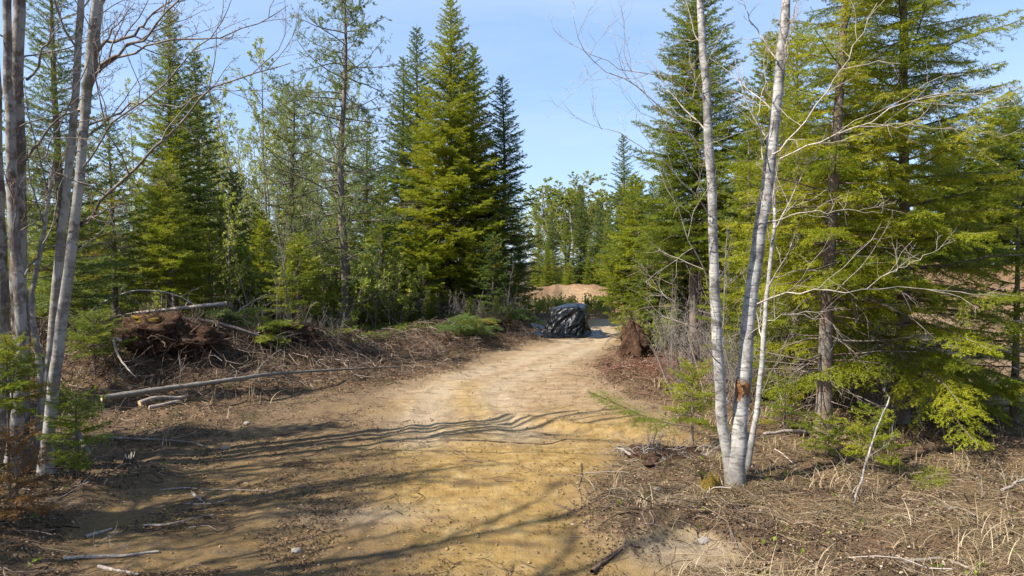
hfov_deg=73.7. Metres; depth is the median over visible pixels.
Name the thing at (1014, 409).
fir tree
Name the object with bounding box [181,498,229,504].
stick
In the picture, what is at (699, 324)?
bare shrub
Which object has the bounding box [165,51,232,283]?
spruce tree
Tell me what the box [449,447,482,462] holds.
stick
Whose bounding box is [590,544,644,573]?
stick
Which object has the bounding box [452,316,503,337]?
cut bough
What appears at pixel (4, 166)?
bare tree
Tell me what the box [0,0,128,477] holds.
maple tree
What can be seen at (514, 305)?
bare shrub
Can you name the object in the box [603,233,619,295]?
spruce
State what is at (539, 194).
broadleaved tree
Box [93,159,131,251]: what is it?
bare tree
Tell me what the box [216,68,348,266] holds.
larch tree
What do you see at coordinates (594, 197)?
broadleaved tree
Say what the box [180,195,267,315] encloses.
young fir
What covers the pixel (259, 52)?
bare tree
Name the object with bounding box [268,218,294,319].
bare sapling
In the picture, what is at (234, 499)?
dirt twigs
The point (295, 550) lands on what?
stone
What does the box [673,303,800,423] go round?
bare shrub
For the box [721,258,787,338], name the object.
young fir
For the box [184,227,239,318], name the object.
fir tree
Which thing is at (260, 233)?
young fir
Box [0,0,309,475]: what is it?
birch tree
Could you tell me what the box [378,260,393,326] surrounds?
bare sapling
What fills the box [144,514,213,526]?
stick
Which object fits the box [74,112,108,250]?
bare tree
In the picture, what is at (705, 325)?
leafy shrub
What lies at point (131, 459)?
tree stump
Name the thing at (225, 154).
bare tree
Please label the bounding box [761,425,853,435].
fallen branch
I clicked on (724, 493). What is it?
leaf litter
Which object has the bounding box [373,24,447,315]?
spruce tree
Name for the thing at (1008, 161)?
spruce tree
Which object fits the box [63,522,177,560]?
stick
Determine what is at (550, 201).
broadleaved tree
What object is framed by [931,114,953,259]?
spruce
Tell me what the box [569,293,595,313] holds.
leafy shrub
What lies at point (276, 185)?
bare tree
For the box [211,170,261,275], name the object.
fir tree
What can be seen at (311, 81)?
bare tree
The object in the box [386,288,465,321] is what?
bare shrub
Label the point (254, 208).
birch sapling
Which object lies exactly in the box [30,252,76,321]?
young fir
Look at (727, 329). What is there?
bare shrub
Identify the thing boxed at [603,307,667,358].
root clod
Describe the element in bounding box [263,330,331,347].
cut bough
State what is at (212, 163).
budding tree
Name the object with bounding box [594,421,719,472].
root mass
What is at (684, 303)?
bare sapling
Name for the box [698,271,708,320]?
bare sapling
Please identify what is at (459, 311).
young fir
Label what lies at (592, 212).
broadleaved tree
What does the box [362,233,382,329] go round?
bare sapling
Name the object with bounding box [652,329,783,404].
bare shrub
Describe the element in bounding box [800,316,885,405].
bare shrub
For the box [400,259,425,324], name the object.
young fir
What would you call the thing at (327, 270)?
young fir
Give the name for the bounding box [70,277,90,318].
young fir
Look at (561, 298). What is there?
leafy shrub
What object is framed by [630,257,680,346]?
young fir
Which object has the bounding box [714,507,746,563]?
stick
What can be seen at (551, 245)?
spruce
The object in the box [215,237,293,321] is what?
leafy sapling
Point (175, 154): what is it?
spruce tree
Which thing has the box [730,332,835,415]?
bare shrub
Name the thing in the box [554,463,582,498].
stick
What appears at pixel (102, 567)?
stick
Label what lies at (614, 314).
young fir
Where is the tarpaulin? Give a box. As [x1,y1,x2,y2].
[532,303,611,337]
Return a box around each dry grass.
[30,323,977,466]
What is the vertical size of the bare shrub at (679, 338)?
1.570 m
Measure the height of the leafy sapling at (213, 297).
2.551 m
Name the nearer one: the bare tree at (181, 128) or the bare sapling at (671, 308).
the bare sapling at (671, 308)
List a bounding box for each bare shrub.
[219,295,272,325]
[274,298,315,323]
[304,307,351,340]
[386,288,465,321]
[400,295,451,327]
[431,290,486,321]
[451,296,506,317]
[464,289,522,315]
[470,298,497,316]
[504,293,527,329]
[643,334,738,395]
[644,294,710,365]
[647,321,766,382]
[649,315,710,358]
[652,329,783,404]
[653,313,704,362]
[656,288,728,370]
[667,298,731,356]
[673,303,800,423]
[674,329,737,380]
[695,333,778,369]
[705,306,760,355]
[710,355,762,406]
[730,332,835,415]
[754,331,801,385]
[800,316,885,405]
[808,352,892,405]
[848,336,936,431]
[848,344,925,406]
[853,352,965,428]
[893,332,952,388]
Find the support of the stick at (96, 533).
on the ground at (512, 535)
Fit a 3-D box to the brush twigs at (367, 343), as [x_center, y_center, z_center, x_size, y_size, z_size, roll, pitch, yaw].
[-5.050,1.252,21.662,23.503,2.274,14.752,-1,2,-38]
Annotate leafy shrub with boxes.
[525,297,546,316]
[531,292,555,313]
[534,297,558,314]
[552,295,575,305]
[555,292,572,306]
[559,296,576,304]
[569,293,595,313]
[581,292,611,315]
[588,295,614,316]
[591,299,620,318]
[619,304,681,350]
[669,310,699,339]
[698,313,710,335]
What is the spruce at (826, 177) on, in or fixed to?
on the ground at (512, 535)
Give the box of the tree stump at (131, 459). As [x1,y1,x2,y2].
[123,450,138,467]
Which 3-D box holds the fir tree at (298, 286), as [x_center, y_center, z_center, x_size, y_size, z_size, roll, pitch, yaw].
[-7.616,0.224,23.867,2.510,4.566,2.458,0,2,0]
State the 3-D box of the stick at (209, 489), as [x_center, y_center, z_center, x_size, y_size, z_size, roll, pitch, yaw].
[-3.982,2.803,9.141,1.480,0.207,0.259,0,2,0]
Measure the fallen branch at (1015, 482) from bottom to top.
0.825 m
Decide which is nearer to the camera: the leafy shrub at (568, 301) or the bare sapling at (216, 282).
the bare sapling at (216, 282)
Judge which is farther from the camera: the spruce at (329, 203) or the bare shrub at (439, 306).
the spruce at (329, 203)
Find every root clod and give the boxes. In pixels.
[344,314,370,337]
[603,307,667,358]
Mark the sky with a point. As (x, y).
(517, 40)
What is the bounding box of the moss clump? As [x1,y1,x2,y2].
[698,472,724,491]
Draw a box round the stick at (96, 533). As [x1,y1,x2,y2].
[84,527,112,537]
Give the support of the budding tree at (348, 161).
on the ground at (512, 535)
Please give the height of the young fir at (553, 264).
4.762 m
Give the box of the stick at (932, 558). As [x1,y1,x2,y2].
[900,556,985,568]
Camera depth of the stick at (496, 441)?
11.64 m
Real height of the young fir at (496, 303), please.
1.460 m
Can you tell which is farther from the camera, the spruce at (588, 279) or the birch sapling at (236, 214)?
the spruce at (588, 279)
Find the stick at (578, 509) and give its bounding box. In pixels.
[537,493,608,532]
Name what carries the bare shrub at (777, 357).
on the ground at (512, 535)
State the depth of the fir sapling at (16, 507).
7.45 m
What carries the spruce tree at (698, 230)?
on the ground at (512, 535)
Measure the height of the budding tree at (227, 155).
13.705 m
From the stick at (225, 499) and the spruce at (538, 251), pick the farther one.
the spruce at (538, 251)
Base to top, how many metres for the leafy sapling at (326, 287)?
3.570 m
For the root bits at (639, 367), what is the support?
on the ground at (512, 535)
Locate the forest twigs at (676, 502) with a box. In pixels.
[0,318,1023,575]
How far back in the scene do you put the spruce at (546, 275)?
59.88 m
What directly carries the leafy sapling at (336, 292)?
on the ground at (512, 535)
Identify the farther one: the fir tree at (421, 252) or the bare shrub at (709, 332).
the fir tree at (421, 252)
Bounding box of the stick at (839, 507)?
[801,504,884,519]
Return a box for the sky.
[0,0,1023,265]
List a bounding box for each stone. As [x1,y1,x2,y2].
[220,446,229,449]
[291,547,301,552]
[696,537,710,544]
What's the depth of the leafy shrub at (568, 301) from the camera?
38.91 m
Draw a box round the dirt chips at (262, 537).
[26,360,718,575]
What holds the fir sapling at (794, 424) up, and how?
on the ground at (512, 535)
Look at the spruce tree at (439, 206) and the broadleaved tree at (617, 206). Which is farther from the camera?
the broadleaved tree at (617, 206)
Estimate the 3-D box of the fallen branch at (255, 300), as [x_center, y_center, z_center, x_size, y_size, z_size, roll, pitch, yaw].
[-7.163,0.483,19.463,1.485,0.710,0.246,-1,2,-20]
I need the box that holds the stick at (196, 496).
[190,491,203,501]
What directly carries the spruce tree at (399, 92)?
on the ground at (512, 535)
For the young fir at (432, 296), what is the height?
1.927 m
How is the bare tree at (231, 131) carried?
on the ground at (512, 535)
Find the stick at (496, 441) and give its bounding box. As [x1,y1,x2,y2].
[427,439,565,443]
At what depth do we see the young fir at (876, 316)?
22.04 m
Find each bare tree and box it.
[2,118,28,239]
[26,126,44,256]
[27,135,54,201]
[31,158,70,257]
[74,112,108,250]
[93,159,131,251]
[114,78,153,232]
[117,158,146,232]
[162,70,203,216]
[172,66,200,204]
[190,79,232,204]
[193,98,249,230]
[215,126,242,219]
[226,119,257,234]
[229,36,289,226]
[237,116,269,222]
[240,145,269,221]
[263,93,305,246]
[269,140,285,238]
[273,97,317,226]
[274,87,316,214]
[277,107,329,238]
[287,79,329,238]
[303,64,355,236]
[304,138,331,252]
[321,68,374,252]
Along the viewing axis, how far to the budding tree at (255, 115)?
32.13 m
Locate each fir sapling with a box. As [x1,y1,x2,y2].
[0,331,58,496]
[0,417,63,525]
[34,381,117,478]
[65,306,136,379]
[660,357,716,450]
[758,366,813,435]
[799,409,858,457]
[838,401,910,472]
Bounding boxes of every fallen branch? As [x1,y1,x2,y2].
[67,425,90,454]
[108,412,230,449]
[138,394,188,405]
[149,400,179,408]
[235,292,287,316]
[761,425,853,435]
[969,457,1023,496]
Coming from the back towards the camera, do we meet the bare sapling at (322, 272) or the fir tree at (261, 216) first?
the fir tree at (261, 216)
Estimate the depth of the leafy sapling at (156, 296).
25.35 m
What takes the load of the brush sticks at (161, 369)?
on the ground at (512, 535)
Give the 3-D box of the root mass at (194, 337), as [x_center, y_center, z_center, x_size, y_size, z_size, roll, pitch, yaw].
[-7.978,1.395,17.067,2.778,2.488,2.772,-1,2,-36]
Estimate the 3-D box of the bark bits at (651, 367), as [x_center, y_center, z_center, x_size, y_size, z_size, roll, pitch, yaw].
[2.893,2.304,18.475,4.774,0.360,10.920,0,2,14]
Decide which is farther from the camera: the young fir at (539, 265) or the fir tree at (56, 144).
the young fir at (539, 265)
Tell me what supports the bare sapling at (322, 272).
on the ground at (512, 535)
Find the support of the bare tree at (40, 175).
on the ground at (512, 535)
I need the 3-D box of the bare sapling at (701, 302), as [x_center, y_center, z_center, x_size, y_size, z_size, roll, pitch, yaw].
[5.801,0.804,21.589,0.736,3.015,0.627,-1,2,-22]
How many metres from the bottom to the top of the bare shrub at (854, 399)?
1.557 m
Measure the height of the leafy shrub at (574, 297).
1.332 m
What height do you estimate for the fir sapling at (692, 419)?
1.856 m
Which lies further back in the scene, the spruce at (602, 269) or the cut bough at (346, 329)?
the spruce at (602, 269)
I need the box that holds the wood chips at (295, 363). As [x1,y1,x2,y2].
[33,323,548,423]
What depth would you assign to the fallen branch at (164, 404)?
13.57 m
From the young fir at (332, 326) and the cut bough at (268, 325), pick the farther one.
the young fir at (332, 326)
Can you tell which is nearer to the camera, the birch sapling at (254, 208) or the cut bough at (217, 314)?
the cut bough at (217, 314)
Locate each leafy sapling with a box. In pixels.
[138,280,202,313]
[141,276,292,324]
[184,284,263,313]
[204,231,392,329]
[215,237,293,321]
[255,257,372,326]
[264,257,379,329]
[265,243,389,325]
[299,259,351,314]
[311,245,392,329]
[319,263,372,324]
[336,239,430,331]
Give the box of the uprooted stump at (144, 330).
[91,292,202,365]
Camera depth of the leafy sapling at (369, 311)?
26.48 m
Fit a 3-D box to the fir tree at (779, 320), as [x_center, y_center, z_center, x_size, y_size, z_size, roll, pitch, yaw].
[6.032,-1.456,14.407,2.854,8.320,2.946,0,2,0]
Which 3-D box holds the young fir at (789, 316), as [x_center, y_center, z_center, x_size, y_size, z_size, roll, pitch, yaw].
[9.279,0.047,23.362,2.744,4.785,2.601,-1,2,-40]
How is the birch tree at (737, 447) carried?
on the ground at (512, 535)
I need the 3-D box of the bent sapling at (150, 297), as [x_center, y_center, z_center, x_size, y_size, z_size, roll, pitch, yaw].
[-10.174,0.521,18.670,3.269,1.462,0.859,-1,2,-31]
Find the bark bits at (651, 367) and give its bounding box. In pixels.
[550,351,706,418]
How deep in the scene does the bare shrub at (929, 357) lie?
15.29 m
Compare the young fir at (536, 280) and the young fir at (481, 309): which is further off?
the young fir at (536, 280)
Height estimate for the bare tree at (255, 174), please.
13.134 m
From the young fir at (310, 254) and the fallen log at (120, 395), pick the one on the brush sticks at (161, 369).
the fallen log at (120, 395)
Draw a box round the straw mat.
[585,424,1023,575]
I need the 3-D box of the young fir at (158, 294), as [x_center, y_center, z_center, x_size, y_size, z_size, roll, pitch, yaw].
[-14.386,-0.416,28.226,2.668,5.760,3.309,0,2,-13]
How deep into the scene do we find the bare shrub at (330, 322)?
20.46 m
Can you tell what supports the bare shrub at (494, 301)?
on the ground at (512, 535)
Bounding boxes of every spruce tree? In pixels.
[115,8,225,312]
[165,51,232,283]
[359,55,432,261]
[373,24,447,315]
[387,0,520,321]
[431,43,518,310]
[465,74,543,313]
[597,134,639,277]
[610,0,766,365]
[708,31,817,347]
[715,0,955,437]
[753,0,1023,450]
[799,19,924,355]
[895,127,1023,271]
[939,91,1023,264]
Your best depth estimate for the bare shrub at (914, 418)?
12.67 m
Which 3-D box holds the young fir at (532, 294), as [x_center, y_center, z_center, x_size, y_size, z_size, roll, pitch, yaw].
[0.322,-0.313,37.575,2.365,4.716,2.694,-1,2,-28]
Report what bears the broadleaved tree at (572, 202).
on the ground at (512, 535)
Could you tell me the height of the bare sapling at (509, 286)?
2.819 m
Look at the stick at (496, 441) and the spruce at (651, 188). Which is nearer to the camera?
the stick at (496, 441)
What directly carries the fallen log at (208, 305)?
on the brush sticks at (161, 369)
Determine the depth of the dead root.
15.36 m
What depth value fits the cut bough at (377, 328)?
25.81 m
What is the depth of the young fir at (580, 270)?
68.00 m
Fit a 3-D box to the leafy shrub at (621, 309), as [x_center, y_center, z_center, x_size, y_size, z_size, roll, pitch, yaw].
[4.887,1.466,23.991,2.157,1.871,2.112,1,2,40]
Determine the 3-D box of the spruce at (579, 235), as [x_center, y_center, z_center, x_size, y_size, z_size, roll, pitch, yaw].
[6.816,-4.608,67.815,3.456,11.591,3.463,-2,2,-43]
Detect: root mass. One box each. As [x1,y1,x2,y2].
[140,298,254,371]
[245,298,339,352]
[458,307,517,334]
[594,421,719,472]
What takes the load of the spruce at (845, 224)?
on the ground at (512, 535)
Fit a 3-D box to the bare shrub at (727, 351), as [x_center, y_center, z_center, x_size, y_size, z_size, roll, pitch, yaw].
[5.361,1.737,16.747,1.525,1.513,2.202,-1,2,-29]
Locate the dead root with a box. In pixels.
[104,325,152,378]
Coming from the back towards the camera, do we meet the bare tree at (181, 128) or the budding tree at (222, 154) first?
the bare tree at (181, 128)
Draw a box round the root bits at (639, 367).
[539,350,709,396]
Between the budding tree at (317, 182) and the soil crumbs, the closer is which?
the soil crumbs
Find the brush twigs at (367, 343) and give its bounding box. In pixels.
[9,306,552,430]
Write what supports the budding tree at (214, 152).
on the ground at (512, 535)
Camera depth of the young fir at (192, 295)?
24.61 m
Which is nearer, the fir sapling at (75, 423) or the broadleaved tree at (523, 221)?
the fir sapling at (75, 423)
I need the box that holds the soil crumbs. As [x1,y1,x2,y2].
[69,362,719,575]
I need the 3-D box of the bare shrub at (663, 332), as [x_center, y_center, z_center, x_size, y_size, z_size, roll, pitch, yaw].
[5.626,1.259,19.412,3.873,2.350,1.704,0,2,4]
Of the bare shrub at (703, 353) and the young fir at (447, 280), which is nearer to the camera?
the bare shrub at (703, 353)
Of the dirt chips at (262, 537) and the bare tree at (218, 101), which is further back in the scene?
the bare tree at (218, 101)
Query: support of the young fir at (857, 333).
on the ground at (512, 535)
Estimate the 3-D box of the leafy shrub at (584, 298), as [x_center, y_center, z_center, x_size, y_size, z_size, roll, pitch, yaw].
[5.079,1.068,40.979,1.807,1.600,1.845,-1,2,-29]
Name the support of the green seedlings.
on the ground at (512, 535)
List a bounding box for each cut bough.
[180,307,256,326]
[228,305,302,342]
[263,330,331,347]
[334,325,391,342]
[335,322,406,332]
[392,320,462,332]
[427,311,498,337]
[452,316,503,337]
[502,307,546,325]
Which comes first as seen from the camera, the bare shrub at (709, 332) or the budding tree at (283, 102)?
the bare shrub at (709, 332)
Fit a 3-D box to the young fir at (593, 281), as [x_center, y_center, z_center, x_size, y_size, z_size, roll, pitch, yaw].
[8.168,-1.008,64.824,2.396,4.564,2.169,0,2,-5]
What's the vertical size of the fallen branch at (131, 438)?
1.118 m
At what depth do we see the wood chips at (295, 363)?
17.47 m
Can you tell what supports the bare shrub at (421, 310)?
on the ground at (512, 535)
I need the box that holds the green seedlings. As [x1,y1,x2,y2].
[6,416,1016,575]
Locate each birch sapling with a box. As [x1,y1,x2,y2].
[7,191,42,273]
[27,226,46,270]
[119,164,148,280]
[197,176,264,313]
[211,192,251,324]
[242,193,278,271]
[272,188,294,256]
[319,198,334,260]
[321,228,335,271]
[322,176,356,269]
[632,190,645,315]
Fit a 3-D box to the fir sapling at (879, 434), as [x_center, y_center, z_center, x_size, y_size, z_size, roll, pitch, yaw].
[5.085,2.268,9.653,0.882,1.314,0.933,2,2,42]
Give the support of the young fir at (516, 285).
on the ground at (512, 535)
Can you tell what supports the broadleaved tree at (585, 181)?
on the ground at (512, 535)
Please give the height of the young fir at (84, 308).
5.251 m
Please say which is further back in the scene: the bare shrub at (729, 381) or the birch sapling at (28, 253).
the birch sapling at (28, 253)
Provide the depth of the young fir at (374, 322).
27.84 m
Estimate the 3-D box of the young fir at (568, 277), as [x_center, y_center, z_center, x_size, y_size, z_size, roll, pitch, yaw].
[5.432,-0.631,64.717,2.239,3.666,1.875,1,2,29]
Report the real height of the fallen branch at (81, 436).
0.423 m
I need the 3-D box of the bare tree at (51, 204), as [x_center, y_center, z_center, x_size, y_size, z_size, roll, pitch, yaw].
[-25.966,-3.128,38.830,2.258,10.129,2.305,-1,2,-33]
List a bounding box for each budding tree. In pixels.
[181,42,274,250]
[186,94,246,241]
[191,112,219,221]
[195,125,239,234]
[211,133,231,228]
[228,128,258,240]
[235,150,258,237]
[247,100,296,249]
[253,111,306,245]
[256,82,326,252]
[259,84,328,246]
[272,155,297,243]
[298,151,335,267]
[301,146,332,251]
[326,117,369,246]
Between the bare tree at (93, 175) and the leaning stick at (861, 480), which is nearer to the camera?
the leaning stick at (861, 480)
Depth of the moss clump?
8.94 m
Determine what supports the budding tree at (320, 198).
on the ground at (512, 535)
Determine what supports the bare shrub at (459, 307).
on the ground at (512, 535)
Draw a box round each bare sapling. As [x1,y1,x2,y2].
[131,217,155,310]
[145,218,166,312]
[206,238,228,318]
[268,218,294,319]
[269,209,301,316]
[290,216,311,316]
[309,221,329,329]
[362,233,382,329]
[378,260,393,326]
[392,258,400,324]
[502,261,513,315]
[662,270,683,364]
[662,271,679,360]
[673,241,700,357]
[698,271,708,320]
[698,272,706,353]
[718,217,740,343]
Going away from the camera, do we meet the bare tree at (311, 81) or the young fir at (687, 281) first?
the young fir at (687, 281)
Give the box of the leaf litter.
[0,323,1023,575]
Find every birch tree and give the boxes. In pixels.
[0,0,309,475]
[542,0,1023,487]
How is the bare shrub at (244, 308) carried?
on the ground at (512, 535)
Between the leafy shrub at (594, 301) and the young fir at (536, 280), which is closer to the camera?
the leafy shrub at (594, 301)
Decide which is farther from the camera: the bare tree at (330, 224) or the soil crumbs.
the bare tree at (330, 224)
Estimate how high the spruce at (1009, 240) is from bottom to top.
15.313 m
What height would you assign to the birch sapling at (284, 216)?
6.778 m
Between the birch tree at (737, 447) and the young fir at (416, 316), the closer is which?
the birch tree at (737, 447)
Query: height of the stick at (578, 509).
0.614 m
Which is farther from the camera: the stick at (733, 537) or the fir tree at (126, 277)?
the fir tree at (126, 277)
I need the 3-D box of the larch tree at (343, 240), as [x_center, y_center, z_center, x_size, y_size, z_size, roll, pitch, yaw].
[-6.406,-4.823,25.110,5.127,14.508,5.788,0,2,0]
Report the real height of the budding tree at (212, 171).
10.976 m
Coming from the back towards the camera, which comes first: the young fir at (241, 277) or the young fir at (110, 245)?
the young fir at (110, 245)
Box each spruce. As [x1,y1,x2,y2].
[9,221,34,293]
[324,174,349,268]
[529,213,545,284]
[537,243,555,286]
[541,211,564,285]
[558,221,572,284]
[562,184,593,284]
[580,235,596,284]
[590,200,606,285]
[593,214,616,287]
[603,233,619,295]
[641,180,661,307]
[656,124,687,289]
[810,121,839,239]
[837,130,850,260]
[910,152,931,258]
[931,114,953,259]
[987,152,1023,264]
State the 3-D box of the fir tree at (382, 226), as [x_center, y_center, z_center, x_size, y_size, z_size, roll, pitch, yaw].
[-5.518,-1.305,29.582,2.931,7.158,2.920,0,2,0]
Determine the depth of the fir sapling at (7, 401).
8.44 m
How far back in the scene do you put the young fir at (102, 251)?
30.03 m
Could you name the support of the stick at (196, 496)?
on the ground at (512, 535)
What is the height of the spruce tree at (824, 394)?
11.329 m
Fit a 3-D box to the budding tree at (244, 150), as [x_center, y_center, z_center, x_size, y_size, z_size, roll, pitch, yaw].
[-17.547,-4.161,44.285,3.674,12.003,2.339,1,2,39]
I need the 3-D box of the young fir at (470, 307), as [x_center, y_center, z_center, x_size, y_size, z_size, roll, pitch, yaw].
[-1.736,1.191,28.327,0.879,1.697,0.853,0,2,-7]
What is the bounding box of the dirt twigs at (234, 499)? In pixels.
[30,369,744,575]
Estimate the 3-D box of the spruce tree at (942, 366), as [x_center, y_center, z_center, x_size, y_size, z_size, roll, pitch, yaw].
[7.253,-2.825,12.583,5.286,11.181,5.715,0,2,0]
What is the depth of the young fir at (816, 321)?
18.68 m
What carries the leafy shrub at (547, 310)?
on the ground at (512, 535)
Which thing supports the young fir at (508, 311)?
on the ground at (512, 535)
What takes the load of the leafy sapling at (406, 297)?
on the ground at (512, 535)
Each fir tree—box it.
[2,0,131,327]
[67,113,166,314]
[112,157,220,312]
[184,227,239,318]
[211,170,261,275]
[248,209,279,281]
[260,229,330,322]
[326,115,401,274]
[356,175,417,325]
[387,227,451,324]
[460,231,526,318]
[591,174,684,324]
[695,112,799,387]
[730,20,874,405]
[931,176,1023,422]
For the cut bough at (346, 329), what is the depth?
22.23 m
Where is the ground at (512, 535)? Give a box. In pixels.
[0,261,1023,575]
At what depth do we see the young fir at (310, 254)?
31.16 m
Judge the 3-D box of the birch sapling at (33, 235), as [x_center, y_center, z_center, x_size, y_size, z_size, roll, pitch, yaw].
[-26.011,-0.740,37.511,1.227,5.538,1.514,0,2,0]
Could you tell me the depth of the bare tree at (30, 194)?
45.86 m
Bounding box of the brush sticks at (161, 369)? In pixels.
[10,305,547,410]
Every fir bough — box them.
[585,389,690,437]
[890,465,951,494]
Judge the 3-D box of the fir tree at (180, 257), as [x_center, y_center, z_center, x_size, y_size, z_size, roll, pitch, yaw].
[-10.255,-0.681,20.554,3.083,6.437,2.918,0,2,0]
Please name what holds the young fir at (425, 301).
on the ground at (512, 535)
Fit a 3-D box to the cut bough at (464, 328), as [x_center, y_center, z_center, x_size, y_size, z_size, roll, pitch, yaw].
[-1.818,1.360,24.732,2.513,1.055,3.646,0,2,-14]
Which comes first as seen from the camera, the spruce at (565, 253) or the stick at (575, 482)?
the stick at (575, 482)
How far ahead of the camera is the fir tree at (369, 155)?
41.44 m
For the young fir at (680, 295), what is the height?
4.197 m
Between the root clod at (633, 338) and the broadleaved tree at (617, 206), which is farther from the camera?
the broadleaved tree at (617, 206)
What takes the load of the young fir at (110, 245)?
on the ground at (512, 535)
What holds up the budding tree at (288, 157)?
on the ground at (512, 535)
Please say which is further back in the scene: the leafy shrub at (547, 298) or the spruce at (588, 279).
the spruce at (588, 279)
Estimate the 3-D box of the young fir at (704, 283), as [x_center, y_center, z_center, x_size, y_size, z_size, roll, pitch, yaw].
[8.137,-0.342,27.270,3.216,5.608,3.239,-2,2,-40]
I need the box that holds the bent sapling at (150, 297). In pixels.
[74,284,202,328]
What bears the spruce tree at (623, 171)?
on the ground at (512, 535)
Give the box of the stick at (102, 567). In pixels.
[97,564,138,574]
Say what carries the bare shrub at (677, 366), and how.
on the ground at (512, 535)
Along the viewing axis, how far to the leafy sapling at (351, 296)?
28.61 m
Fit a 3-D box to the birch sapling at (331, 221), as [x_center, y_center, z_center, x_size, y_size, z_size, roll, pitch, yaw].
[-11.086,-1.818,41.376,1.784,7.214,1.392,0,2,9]
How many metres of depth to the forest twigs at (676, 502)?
8.50 m
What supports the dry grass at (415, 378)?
on the ground at (512, 535)
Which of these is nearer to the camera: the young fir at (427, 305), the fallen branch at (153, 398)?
the fallen branch at (153, 398)
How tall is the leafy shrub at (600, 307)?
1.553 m
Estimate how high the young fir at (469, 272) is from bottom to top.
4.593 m
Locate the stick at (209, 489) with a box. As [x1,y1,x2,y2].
[160,487,266,491]
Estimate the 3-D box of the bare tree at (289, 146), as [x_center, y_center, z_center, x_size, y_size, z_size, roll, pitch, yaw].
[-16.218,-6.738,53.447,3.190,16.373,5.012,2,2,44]
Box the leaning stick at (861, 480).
[836,387,892,503]
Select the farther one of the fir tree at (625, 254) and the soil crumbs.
the fir tree at (625, 254)
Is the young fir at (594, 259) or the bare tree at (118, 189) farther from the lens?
the young fir at (594, 259)
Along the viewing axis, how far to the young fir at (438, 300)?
32.97 m
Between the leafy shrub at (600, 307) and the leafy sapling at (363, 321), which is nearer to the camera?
the leafy sapling at (363, 321)
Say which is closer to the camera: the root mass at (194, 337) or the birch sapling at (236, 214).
the root mass at (194, 337)
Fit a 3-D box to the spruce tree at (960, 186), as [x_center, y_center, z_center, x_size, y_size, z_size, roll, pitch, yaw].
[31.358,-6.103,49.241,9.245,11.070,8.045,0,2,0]
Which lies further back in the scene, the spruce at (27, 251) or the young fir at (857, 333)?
the spruce at (27, 251)
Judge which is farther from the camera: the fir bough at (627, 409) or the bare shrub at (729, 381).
the bare shrub at (729, 381)
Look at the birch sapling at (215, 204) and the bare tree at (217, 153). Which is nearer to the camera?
the birch sapling at (215, 204)
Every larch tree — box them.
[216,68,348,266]
[259,0,405,332]
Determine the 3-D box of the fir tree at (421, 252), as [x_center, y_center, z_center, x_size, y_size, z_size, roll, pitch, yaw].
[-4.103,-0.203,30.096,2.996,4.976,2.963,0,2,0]
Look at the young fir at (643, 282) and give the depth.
24.98 m
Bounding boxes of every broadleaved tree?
[79,186,104,241]
[496,202,550,283]
[517,176,573,261]
[521,194,583,257]
[523,178,568,246]
[534,170,606,271]
[545,180,605,273]
[562,185,611,260]
[565,191,619,251]
[581,182,619,253]
[610,187,642,244]
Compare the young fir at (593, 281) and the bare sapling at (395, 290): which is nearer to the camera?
the bare sapling at (395, 290)
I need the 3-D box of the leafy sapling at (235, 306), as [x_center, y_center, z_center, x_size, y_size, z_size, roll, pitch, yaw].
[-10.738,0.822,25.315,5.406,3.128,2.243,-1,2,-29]
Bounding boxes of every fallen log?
[69,286,226,326]
[100,341,401,400]
[180,308,301,340]
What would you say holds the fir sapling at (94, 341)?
on the ground at (512, 535)
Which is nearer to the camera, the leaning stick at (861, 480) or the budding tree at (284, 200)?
the leaning stick at (861, 480)
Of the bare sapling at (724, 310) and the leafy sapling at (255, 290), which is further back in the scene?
the leafy sapling at (255, 290)
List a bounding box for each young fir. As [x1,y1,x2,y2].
[27,221,75,321]
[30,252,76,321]
[47,213,111,326]
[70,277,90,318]
[80,215,136,312]
[80,236,110,305]
[85,252,143,320]
[123,229,165,313]
[133,222,185,312]
[179,267,217,316]
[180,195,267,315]
[227,252,266,324]
[237,217,287,303]
[303,248,316,269]
[308,267,337,327]
[323,316,333,335]
[328,320,335,337]
[348,242,359,265]
[368,310,378,331]
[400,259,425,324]
[409,266,442,320]
[410,311,419,330]
[419,297,434,324]
[425,293,442,319]
[433,280,445,313]
[434,249,464,323]
[445,237,491,315]
[450,302,462,317]
[463,296,476,315]
[477,301,485,316]
[490,295,502,318]
[503,266,527,320]
[504,305,514,329]
[507,242,538,315]
[523,264,541,286]
[530,254,543,286]
[540,249,563,285]
[553,267,564,284]
[561,262,575,284]
[572,251,588,283]
[583,247,604,283]
[591,254,606,284]
[601,195,671,332]
[618,214,678,348]
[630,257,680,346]
[656,219,683,302]
[664,246,709,328]
[669,211,726,331]
[678,212,743,337]
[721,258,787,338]
[754,255,809,338]
[800,264,859,358]
[837,301,875,352]
[838,225,895,350]
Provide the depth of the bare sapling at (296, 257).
24.82 m
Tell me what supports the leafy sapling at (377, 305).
on the ground at (512, 535)
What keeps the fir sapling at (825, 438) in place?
on the ground at (512, 535)
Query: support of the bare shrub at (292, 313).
on the ground at (512, 535)
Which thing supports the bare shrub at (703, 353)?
on the ground at (512, 535)

